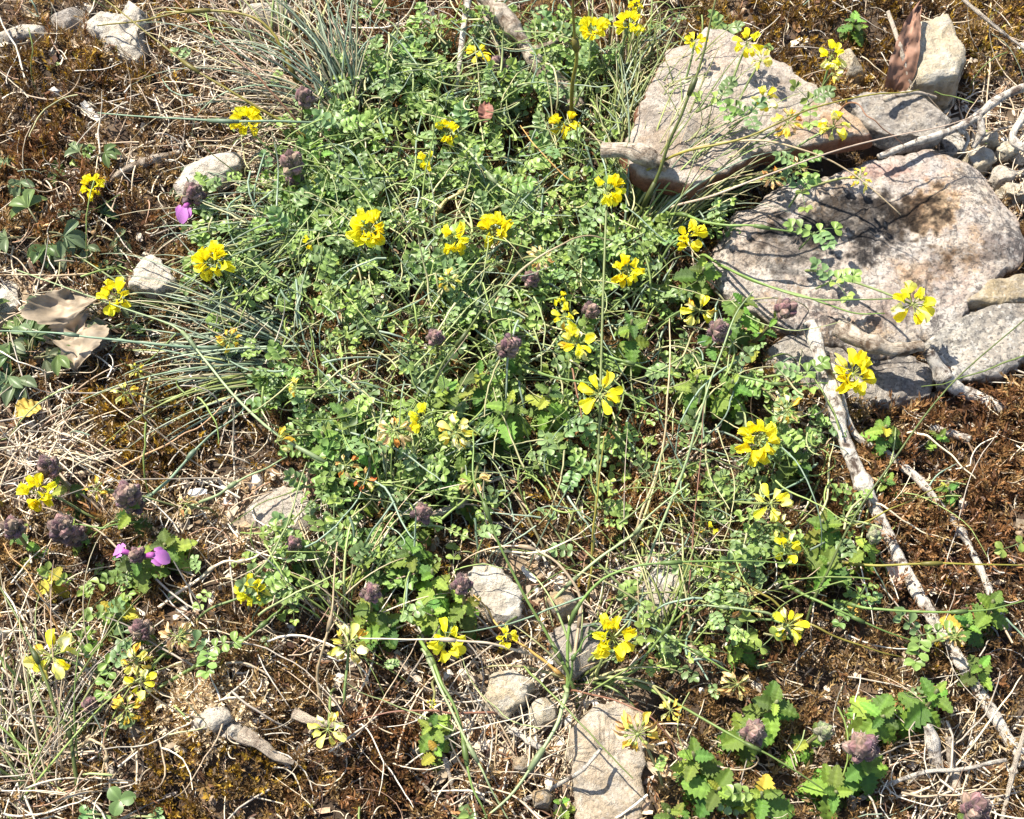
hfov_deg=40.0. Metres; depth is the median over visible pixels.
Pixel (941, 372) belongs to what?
stick
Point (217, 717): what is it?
rock
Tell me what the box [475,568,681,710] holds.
grass tuft
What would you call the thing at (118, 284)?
vetch flower head
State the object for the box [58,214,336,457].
grass tuft
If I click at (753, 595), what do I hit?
vetch flower head
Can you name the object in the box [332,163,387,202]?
vetch sprig
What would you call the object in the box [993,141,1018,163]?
stone chip
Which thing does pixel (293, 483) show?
vetch sprig
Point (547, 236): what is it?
vetch sprig
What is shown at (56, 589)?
germander plant
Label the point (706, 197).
grass stalk
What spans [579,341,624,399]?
vetch sprig
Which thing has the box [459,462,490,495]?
withered flower head
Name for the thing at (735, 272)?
grass stalk
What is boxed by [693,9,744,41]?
vetch sprig
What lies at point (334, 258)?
vetch sprig
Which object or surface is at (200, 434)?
golden moss
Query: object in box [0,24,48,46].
rock
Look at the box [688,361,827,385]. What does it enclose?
grass stalk
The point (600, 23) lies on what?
vetch flower head
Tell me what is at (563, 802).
germander plant
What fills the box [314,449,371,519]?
vetch sprig
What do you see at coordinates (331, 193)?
vetch sprig
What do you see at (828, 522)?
germander plant
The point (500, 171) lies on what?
vetch sprig
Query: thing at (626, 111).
grass tuft
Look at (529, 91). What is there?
vetch sprig
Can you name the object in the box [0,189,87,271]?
cinquefoil plant
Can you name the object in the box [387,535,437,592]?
germander plant
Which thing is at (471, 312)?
vetch sprig
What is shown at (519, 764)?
rock
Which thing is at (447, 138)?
vetch flower head
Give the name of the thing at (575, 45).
grass stalk
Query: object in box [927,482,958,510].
germander plant
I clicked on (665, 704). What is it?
withered flower head
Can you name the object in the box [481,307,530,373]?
vetch sprig
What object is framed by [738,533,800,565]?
vetch flower head
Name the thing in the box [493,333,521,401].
germander plant
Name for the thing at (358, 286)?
vetch sprig
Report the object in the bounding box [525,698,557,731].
rock
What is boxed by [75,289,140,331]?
cinquefoil plant
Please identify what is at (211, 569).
grass stalk
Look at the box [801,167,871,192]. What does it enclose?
withered flower head
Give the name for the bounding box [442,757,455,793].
twig
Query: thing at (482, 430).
vetch sprig
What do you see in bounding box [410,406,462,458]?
vetch sprig
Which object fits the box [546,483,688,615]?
grass stalk
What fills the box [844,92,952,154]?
rock
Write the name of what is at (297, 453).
vetch sprig
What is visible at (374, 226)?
vetch sprig
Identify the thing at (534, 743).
twig
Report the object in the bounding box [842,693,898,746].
germander plant
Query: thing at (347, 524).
vetch sprig
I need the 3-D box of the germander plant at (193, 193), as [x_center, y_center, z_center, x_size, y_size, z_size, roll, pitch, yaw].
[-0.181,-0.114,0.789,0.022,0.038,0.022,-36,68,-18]
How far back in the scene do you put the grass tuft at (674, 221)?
0.78 m
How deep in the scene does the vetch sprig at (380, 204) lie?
0.78 m
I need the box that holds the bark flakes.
[11,0,1023,815]
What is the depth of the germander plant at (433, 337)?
0.72 m
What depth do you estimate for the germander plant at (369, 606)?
0.68 m
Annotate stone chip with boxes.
[936,132,966,159]
[960,145,996,176]
[979,131,999,150]
[987,165,1017,191]
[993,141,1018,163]
[995,182,1023,206]
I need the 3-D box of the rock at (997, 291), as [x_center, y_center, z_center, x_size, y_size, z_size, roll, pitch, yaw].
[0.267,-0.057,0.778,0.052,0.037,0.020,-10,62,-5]
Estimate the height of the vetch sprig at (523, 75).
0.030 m
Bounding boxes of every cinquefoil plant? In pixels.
[0,157,66,197]
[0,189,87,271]
[0,295,52,363]
[0,314,71,406]
[64,141,121,167]
[69,201,131,262]
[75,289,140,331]
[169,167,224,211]
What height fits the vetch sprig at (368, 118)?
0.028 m
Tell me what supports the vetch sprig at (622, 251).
on the ground at (518, 562)
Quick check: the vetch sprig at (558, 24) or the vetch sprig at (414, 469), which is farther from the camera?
the vetch sprig at (558, 24)
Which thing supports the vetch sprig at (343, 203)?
on the ground at (518, 562)
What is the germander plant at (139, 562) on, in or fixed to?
on the ground at (518, 562)
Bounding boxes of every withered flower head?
[83,475,153,514]
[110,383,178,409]
[128,363,184,388]
[158,621,219,652]
[177,495,221,517]
[274,426,312,451]
[289,377,340,403]
[335,454,365,479]
[354,467,381,492]
[376,416,413,448]
[427,679,435,708]
[438,267,461,291]
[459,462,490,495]
[501,245,553,272]
[612,710,663,791]
[627,0,643,57]
[635,677,681,722]
[707,671,752,701]
[711,166,786,201]
[717,156,808,196]
[753,383,802,423]
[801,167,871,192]
[918,626,965,647]
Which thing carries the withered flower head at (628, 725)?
on the ground at (518, 562)
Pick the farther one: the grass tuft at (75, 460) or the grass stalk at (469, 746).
the grass tuft at (75, 460)
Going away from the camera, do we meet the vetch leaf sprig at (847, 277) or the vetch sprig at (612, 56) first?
the vetch leaf sprig at (847, 277)
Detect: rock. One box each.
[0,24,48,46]
[0,280,20,331]
[49,7,87,35]
[81,0,153,67]
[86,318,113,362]
[128,254,183,308]
[173,151,249,204]
[193,705,234,734]
[219,720,253,745]
[242,487,317,537]
[243,2,298,38]
[468,563,523,629]
[478,670,535,724]
[512,757,530,775]
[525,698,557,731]
[531,788,552,811]
[545,588,576,622]
[548,622,605,681]
[567,701,649,818]
[619,27,872,199]
[633,565,689,619]
[705,149,1023,359]
[762,334,933,414]
[838,48,863,88]
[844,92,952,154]
[899,14,965,112]
[914,303,1023,393]
[966,273,1023,311]
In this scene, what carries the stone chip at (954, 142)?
on the ground at (518, 562)
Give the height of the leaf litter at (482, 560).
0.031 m
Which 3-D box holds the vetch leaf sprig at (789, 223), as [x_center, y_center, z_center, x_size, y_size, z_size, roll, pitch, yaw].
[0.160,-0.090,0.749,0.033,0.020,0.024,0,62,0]
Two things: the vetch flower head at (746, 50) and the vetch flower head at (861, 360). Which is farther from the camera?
the vetch flower head at (746, 50)
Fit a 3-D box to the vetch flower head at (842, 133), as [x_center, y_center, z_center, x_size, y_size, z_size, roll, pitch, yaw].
[0.152,-0.139,0.787,0.067,0.067,0.016,-6,62,-3]
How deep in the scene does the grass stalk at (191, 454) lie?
0.71 m
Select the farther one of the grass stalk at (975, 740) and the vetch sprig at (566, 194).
the vetch sprig at (566, 194)
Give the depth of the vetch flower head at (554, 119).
0.80 m
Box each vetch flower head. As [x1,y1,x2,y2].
[16,473,108,523]
[23,629,118,680]
[80,173,113,221]
[96,277,171,318]
[111,667,199,727]
[121,642,158,675]
[123,649,175,701]
[191,240,257,294]
[191,573,271,625]
[215,327,251,352]
[229,106,281,166]
[302,235,339,271]
[307,688,346,747]
[327,623,367,710]
[345,208,392,268]
[409,402,442,433]
[417,151,448,209]
[427,617,466,662]
[435,119,458,193]
[437,411,476,450]
[441,221,468,255]
[464,43,490,111]
[470,211,512,251]
[496,616,518,649]
[518,291,565,305]
[534,302,577,342]
[540,111,580,173]
[545,325,595,361]
[578,16,610,117]
[578,370,622,414]
[591,173,625,583]
[592,613,636,676]
[597,254,644,290]
[610,10,645,106]
[642,219,707,287]
[642,295,716,334]
[684,32,708,79]
[698,522,717,540]
[717,483,792,521]
[727,85,778,134]
[729,110,850,200]
[730,587,762,618]
[732,27,763,75]
[734,419,780,466]
[736,607,809,645]
[737,514,790,537]
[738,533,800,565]
[739,48,772,98]
[740,108,802,151]
[762,348,876,395]
[804,269,935,324]
[819,39,846,84]
[821,63,842,86]
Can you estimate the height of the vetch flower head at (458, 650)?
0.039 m
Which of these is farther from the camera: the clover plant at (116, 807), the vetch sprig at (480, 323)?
the vetch sprig at (480, 323)
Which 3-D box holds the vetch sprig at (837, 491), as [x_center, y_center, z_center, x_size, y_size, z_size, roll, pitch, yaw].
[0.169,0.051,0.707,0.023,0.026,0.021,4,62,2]
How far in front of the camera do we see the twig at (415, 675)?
0.68 m
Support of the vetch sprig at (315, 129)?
on the ground at (518, 562)
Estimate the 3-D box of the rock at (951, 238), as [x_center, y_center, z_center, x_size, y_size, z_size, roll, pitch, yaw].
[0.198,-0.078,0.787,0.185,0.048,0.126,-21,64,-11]
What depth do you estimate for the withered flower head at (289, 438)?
0.70 m
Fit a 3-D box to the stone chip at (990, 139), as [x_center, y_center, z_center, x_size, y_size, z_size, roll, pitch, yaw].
[0.281,-0.157,0.831,0.014,0.016,0.010,0,62,0]
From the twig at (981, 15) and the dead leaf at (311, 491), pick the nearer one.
the dead leaf at (311, 491)
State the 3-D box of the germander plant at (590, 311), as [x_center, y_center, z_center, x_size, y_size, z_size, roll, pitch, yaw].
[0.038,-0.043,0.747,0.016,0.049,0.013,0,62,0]
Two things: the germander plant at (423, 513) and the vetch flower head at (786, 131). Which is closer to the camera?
the germander plant at (423, 513)
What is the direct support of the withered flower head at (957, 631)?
on the ground at (518, 562)
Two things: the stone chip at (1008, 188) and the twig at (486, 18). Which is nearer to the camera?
the stone chip at (1008, 188)
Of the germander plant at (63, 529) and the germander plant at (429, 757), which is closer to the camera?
the germander plant at (429, 757)
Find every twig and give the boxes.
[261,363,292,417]
[393,649,439,702]
[409,769,449,814]
[431,495,475,516]
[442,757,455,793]
[477,2,501,55]
[505,724,542,749]
[523,747,602,801]
[848,758,1006,805]
[883,90,936,101]
[886,10,912,87]
[961,0,1023,49]
[1000,728,1023,818]
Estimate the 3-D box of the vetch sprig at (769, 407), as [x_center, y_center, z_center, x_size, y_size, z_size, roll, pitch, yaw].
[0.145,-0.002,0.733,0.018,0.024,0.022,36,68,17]
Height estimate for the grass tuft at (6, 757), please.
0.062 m
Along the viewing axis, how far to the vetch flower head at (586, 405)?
0.70 m
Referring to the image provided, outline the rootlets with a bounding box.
[0,0,1023,818]
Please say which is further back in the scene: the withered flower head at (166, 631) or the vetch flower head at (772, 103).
the vetch flower head at (772, 103)
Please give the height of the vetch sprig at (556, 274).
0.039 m
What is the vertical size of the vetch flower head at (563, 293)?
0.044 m
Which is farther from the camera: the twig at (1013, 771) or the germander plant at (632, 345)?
the germander plant at (632, 345)
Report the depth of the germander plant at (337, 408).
0.71 m
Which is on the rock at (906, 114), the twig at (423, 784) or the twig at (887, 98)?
the twig at (887, 98)
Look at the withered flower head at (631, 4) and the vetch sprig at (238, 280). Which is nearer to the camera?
the vetch sprig at (238, 280)
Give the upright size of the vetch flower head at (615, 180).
0.081 m
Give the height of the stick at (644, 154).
0.014 m
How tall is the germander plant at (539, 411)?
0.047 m
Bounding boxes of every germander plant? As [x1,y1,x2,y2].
[0,514,49,573]
[36,455,84,522]
[36,566,74,603]
[46,513,94,556]
[71,626,104,671]
[76,696,100,733]
[93,594,140,642]
[112,479,153,543]
[113,543,170,595]
[128,618,172,670]
[149,528,197,576]
[174,181,206,227]
[279,148,309,211]
[285,535,312,583]
[289,86,315,139]
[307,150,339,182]
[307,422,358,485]
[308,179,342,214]
[329,399,373,454]
[346,555,388,587]
[349,454,383,519]
[350,580,390,630]
[360,612,402,658]
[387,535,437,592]
[399,502,434,545]
[409,596,464,650]
[414,562,452,615]
[418,713,455,757]
[421,740,444,772]
[425,329,451,372]
[426,375,462,427]
[443,456,481,526]
[446,572,480,640]
[458,360,503,428]
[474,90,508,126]
[479,390,531,464]
[485,55,518,106]
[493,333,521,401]
[513,270,542,314]
[524,383,568,447]
[544,3,569,37]
[553,797,574,818]
[571,300,599,356]
[607,313,649,383]
[653,802,689,818]
[670,736,723,806]
[671,369,714,426]
[672,257,721,315]
[680,767,741,818]
[688,317,732,373]
[710,373,751,433]
[715,712,774,767]
[721,292,758,357]
[723,632,759,671]
[730,774,795,818]
[737,297,799,361]
[742,680,799,749]
[772,452,811,492]
[777,721,834,767]
[794,763,859,818]
[801,510,845,552]
[803,545,851,598]
[837,11,868,52]
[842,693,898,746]
[842,730,887,806]
[844,525,881,579]
[856,416,901,460]
[874,472,904,503]
[893,677,952,741]
[924,612,983,656]
[926,428,948,452]
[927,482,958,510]
[955,654,992,691]
[957,792,991,818]
[965,590,1008,644]
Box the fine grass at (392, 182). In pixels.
[0,0,1023,818]
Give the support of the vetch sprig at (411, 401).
on the ground at (518, 562)
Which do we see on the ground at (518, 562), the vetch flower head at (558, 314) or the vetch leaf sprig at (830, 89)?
the vetch flower head at (558, 314)
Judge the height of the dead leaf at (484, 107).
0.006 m
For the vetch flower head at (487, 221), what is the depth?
0.75 m
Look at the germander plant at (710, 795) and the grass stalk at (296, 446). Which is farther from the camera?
the grass stalk at (296, 446)
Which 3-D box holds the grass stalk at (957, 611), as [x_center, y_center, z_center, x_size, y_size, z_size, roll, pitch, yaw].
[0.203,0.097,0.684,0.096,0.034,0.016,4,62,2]
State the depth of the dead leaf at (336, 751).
0.66 m
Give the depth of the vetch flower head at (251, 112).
0.80 m
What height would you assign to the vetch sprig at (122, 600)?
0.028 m
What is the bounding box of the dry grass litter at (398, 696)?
[0,0,1023,818]
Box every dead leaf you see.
[13,398,41,418]
[296,474,331,495]
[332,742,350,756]
[478,101,492,123]
[847,601,861,616]
[884,1,921,90]
[885,559,902,588]
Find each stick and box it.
[99,149,180,189]
[236,726,294,764]
[291,707,337,727]
[454,0,471,97]
[477,0,584,112]
[600,142,670,171]
[802,319,1023,768]
[826,352,1013,636]
[832,318,924,356]
[877,83,1023,159]
[922,347,1006,414]
[923,723,943,768]
[929,424,970,442]
[945,736,961,800]
[1009,108,1023,152]
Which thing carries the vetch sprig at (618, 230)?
on the ground at (518, 562)
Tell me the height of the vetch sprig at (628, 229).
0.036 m
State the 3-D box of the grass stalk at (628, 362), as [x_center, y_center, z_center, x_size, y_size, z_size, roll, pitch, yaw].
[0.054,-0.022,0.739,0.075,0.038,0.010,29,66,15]
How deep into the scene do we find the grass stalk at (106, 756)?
0.64 m
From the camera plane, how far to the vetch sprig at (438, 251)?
0.75 m
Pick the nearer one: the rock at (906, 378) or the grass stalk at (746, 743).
the grass stalk at (746, 743)
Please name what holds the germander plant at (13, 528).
on the ground at (518, 562)
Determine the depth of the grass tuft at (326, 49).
0.82 m
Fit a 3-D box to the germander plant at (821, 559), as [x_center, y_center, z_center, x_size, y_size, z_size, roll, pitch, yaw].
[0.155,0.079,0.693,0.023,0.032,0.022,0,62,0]
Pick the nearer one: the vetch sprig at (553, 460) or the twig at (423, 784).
the twig at (423, 784)
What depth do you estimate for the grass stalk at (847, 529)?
0.68 m
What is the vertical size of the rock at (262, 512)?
0.018 m
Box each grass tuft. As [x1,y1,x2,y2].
[0,236,200,376]
[0,518,231,818]
[1,329,156,519]
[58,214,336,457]
[93,289,321,481]
[97,168,326,346]
[117,22,325,151]
[141,124,313,224]
[144,0,332,87]
[181,476,453,706]
[192,0,456,134]
[329,394,452,523]
[336,277,666,499]
[339,142,645,362]
[397,634,601,818]
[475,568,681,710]
[484,681,666,802]
[489,391,759,632]
[519,690,657,818]
[561,0,691,114]
[561,510,788,696]
[572,70,774,239]
[577,44,807,218]
[581,29,700,172]
[599,6,740,140]
[620,54,816,280]
[622,48,786,227]
[632,428,882,643]
[860,670,1021,818]
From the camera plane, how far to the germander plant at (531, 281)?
0.74 m
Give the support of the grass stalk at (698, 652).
on the ground at (518, 562)
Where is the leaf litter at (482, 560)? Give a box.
[0,0,1023,818]
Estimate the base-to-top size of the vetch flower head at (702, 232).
0.053 m
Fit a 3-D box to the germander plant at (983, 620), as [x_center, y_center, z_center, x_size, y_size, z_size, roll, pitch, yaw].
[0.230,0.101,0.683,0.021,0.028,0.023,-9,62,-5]
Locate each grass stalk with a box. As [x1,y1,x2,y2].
[0,273,105,285]
[0,330,244,353]
[0,586,78,798]
[3,543,69,646]
[17,270,382,506]
[75,520,153,528]
[81,737,108,800]
[97,8,311,118]
[98,112,411,130]
[105,0,327,157]
[105,398,230,477]
[136,605,284,697]
[138,408,244,515]
[149,547,274,613]
[175,0,299,124]
[181,456,286,519]
[316,542,337,716]
[346,710,511,723]
[359,637,553,672]
[412,635,487,818]
[417,267,513,416]
[418,648,508,818]
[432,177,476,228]
[445,126,533,211]
[458,544,582,691]
[471,235,612,349]
[472,432,578,711]
[473,594,573,700]
[477,522,595,557]
[482,683,569,818]
[498,361,684,424]
[520,125,586,182]
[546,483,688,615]
[558,633,591,708]
[563,560,805,714]
[564,339,685,377]
[568,367,591,452]
[570,0,579,148]
[570,689,680,763]
[587,436,604,603]
[600,675,839,799]
[602,580,684,692]
[623,89,919,187]
[626,291,753,615]
[628,613,731,672]
[630,0,715,233]
[630,318,670,549]
[633,139,900,214]
[653,212,825,236]
[654,115,976,213]
[678,403,704,637]
[682,604,793,640]
[684,563,800,649]
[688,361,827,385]
[695,254,893,300]
[717,265,884,314]
[761,390,840,477]
[767,585,920,643]
[767,623,905,658]
[795,320,1023,646]
[816,478,968,543]
[826,599,1023,613]
[838,560,1023,566]
[839,102,904,145]
[864,503,962,545]
[901,431,975,478]
[943,675,1021,777]
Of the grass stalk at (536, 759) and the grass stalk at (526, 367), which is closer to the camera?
the grass stalk at (536, 759)
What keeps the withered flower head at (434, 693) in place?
on the ground at (518, 562)
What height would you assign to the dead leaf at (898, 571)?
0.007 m
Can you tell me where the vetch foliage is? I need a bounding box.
[40,0,1023,818]
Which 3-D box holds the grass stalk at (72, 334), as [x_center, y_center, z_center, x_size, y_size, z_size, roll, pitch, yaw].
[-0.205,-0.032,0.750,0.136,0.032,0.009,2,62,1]
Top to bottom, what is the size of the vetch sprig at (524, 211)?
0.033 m
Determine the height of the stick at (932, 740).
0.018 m
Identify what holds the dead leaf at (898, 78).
on the ground at (518, 562)
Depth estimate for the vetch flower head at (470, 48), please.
0.83 m
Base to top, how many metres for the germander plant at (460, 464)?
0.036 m
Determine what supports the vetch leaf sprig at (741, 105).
on the rock at (778, 75)
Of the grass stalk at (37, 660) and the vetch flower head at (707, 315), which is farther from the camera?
the vetch flower head at (707, 315)
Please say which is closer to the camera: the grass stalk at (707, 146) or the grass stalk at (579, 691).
the grass stalk at (579, 691)
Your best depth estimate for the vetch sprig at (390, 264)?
0.77 m
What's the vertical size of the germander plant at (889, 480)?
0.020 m
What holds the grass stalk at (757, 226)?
on the ground at (518, 562)
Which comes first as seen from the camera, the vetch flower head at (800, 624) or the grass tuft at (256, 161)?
the vetch flower head at (800, 624)
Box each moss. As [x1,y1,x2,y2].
[0,0,1023,818]
[0,0,1023,818]
[0,0,1023,818]
[105,472,322,773]
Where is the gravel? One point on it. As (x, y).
(448, 674)
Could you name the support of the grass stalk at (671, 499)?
on the ground at (518, 562)
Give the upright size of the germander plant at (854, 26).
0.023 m
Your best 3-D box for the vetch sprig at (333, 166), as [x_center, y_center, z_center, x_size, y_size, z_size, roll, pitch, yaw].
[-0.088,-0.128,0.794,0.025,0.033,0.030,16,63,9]
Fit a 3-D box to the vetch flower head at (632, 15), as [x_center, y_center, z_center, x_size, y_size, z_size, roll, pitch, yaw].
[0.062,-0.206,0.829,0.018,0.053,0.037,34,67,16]
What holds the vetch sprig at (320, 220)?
on the ground at (518, 562)
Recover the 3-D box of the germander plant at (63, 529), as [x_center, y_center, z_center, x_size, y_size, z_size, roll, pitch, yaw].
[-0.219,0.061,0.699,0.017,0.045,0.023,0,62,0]
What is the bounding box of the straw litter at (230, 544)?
[0,0,1023,818]
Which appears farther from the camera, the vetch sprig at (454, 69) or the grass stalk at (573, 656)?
the vetch sprig at (454, 69)
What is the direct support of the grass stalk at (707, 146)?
on the ground at (518, 562)
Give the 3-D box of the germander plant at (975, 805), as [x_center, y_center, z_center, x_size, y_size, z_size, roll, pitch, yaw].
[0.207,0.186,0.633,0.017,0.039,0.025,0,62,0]
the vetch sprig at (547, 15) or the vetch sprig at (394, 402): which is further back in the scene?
the vetch sprig at (547, 15)
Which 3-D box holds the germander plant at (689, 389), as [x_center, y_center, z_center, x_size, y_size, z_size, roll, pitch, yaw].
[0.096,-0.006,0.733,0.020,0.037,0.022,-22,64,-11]
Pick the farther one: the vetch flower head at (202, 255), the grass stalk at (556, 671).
the vetch flower head at (202, 255)
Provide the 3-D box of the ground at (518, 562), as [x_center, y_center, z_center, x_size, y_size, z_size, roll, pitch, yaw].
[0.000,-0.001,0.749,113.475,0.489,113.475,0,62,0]
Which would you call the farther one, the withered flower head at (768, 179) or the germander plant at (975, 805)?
the withered flower head at (768, 179)
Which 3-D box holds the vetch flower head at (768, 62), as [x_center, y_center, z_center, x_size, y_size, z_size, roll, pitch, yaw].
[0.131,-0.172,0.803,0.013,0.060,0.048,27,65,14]
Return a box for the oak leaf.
[20,287,108,371]
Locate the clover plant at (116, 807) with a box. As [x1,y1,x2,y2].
[78,786,164,818]
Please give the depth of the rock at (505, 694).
0.67 m
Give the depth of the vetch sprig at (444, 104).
0.81 m
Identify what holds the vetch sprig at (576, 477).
on the ground at (518, 562)
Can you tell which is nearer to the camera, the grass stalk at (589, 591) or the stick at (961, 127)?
the grass stalk at (589, 591)
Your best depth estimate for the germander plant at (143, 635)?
0.66 m
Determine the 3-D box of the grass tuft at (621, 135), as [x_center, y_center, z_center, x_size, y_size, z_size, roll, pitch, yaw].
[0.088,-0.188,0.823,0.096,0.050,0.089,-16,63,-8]
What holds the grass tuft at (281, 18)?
on the ground at (518, 562)
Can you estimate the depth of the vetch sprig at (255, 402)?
0.73 m
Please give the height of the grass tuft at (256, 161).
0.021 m
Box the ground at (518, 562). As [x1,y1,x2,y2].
[0,0,1023,818]
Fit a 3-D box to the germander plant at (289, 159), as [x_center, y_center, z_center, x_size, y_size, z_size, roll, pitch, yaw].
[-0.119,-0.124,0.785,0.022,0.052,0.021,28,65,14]
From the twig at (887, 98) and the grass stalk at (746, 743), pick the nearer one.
the grass stalk at (746, 743)
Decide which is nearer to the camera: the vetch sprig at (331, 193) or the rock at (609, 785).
the rock at (609, 785)
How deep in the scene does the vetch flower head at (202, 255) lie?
0.75 m
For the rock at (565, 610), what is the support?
on the ground at (518, 562)
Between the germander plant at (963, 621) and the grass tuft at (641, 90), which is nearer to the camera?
the germander plant at (963, 621)
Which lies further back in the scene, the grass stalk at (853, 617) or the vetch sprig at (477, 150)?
the vetch sprig at (477, 150)
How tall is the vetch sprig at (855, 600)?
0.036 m
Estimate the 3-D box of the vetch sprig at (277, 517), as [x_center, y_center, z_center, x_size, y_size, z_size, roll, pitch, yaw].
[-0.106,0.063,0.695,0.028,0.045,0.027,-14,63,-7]
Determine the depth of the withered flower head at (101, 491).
0.69 m
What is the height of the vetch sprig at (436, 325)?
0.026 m
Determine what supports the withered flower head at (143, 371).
on the ground at (518, 562)
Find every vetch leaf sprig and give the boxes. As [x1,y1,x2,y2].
[84,640,133,701]
[179,628,243,678]
[691,76,737,121]
[724,96,767,130]
[772,150,822,177]
[773,355,829,393]
[781,166,821,212]
[783,218,842,250]
[789,79,835,129]
[809,257,861,302]
[893,606,956,670]
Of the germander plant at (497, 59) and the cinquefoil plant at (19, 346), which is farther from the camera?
the germander plant at (497, 59)
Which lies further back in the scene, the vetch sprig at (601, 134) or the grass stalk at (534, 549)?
the vetch sprig at (601, 134)
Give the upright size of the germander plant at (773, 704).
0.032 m
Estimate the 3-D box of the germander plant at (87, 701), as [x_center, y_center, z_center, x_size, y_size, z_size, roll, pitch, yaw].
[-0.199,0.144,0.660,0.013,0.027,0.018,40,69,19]
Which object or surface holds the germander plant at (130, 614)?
on the ground at (518, 562)
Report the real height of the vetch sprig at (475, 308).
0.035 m
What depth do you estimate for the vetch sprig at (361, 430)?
0.72 m
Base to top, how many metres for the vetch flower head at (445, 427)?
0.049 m
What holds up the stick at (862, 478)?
on the ground at (518, 562)
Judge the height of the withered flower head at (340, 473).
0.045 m
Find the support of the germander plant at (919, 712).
on the ground at (518, 562)
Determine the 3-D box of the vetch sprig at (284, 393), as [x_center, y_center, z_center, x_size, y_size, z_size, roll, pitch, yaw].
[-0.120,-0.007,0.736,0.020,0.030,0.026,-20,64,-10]
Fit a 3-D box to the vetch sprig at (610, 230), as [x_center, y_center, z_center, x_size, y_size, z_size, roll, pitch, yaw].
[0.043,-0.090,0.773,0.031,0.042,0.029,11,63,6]
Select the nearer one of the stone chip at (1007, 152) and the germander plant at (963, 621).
the germander plant at (963, 621)
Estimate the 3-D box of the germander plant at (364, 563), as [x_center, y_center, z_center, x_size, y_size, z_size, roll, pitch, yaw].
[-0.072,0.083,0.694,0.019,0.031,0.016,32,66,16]
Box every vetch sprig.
[82,592,132,644]
[100,553,135,599]
[180,219,222,245]
[181,231,222,289]
[193,184,243,223]
[223,218,267,260]
[224,234,263,279]
[224,257,259,301]
[235,559,293,621]
[246,340,304,405]
[246,373,300,416]
[256,363,301,417]
[258,149,307,192]
[263,186,308,226]
[266,206,331,260]
[266,271,307,313]
[269,511,329,563]
[272,181,307,223]
[274,133,310,173]
[278,404,334,467]
[283,458,354,510]
[285,395,333,444]
[289,199,346,244]
[292,411,327,444]
[298,170,321,205]
[299,192,344,237]
[301,113,340,165]
[305,136,340,178]
[307,173,359,213]
[309,420,366,477]
[312,106,365,164]
[313,168,348,199]
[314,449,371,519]
[315,179,337,214]
[315,251,367,305]
[316,411,348,438]
[322,508,382,555]
[323,101,366,156]
[326,96,340,139]
[326,257,366,291]
[330,164,367,207]
[331,53,370,104]
[331,202,378,268]
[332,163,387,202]
[333,289,387,355]
[337,108,376,154]
[339,143,383,184]
[339,193,398,232]
[339,206,388,237]
[339,281,379,336]
[349,425,390,462]
[352,186,383,207]
[355,516,396,560]
[358,409,410,462]
[364,399,398,432]
[366,63,405,100]
[367,244,399,285]
[370,32,413,79]
[371,55,414,110]
[373,540,417,593]
[374,398,429,451]
[375,541,421,595]
[378,432,398,472]
[391,34,435,83]
[396,91,441,137]
[397,447,455,506]
[398,50,434,82]
[398,352,442,398]
[399,49,447,118]
[399,77,438,118]
[399,359,451,415]
[401,254,466,303]
[404,2,452,60]
[405,133,452,179]
[407,134,475,203]
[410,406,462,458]
[412,53,446,90]
[416,451,462,500]
[417,222,457,268]
[417,422,466,464]
[422,305,469,350]
[426,63,463,97]
[427,92,467,137]
[428,277,479,331]
[431,247,482,296]
[436,100,503,176]
[447,282,498,331]
[449,421,495,462]
[452,145,497,207]
[456,5,499,57]
[457,156,502,205]
[461,168,506,210]
[463,296,497,348]
[465,166,520,217]
[469,2,505,42]
[475,110,515,150]
[479,57,517,103]
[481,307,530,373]
[482,18,519,41]
[484,287,534,345]
[497,57,537,113]
[501,176,548,236]
[504,75,554,116]
[506,193,557,249]
[515,130,564,177]
[519,64,553,104]
[524,407,585,481]
[525,10,564,54]
[525,233,573,284]
[528,265,575,316]
[535,382,570,405]
[542,336,593,383]
[547,172,596,215]
[553,16,598,51]
[553,44,590,85]
[557,388,586,437]
[560,444,608,492]
[564,167,602,215]
[568,166,626,216]
[568,258,622,305]
[569,205,618,275]
[572,58,598,88]
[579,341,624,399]
[580,36,628,83]
[580,416,624,468]
[583,232,628,271]
[587,237,638,299]
[588,123,617,159]
[596,220,628,244]
[596,422,649,482]
[602,204,640,244]
[610,260,642,293]
[616,211,681,280]
[636,282,694,326]
[645,635,698,682]
[660,331,692,381]
[687,464,730,516]
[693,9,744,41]
[703,552,767,609]
[706,197,748,240]
[721,346,773,408]
[728,445,763,491]
[730,534,770,577]
[735,411,799,459]
[746,523,786,560]
[759,397,816,463]
[766,388,802,423]
[808,403,846,452]
[829,483,872,528]
[832,580,882,628]
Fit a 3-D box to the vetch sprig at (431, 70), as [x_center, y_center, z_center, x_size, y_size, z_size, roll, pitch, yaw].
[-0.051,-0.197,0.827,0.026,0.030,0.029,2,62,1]
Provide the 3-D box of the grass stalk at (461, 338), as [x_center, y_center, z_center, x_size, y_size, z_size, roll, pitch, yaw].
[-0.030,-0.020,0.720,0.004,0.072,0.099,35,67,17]
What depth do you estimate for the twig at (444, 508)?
0.71 m
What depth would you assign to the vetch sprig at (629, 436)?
0.72 m
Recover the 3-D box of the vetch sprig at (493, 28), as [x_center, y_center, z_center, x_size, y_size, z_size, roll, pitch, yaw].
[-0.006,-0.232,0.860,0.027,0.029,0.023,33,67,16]
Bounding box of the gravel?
[0,0,1023,818]
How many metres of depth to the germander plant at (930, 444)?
0.73 m
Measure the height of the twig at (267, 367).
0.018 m
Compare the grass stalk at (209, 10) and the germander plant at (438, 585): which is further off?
the grass stalk at (209, 10)

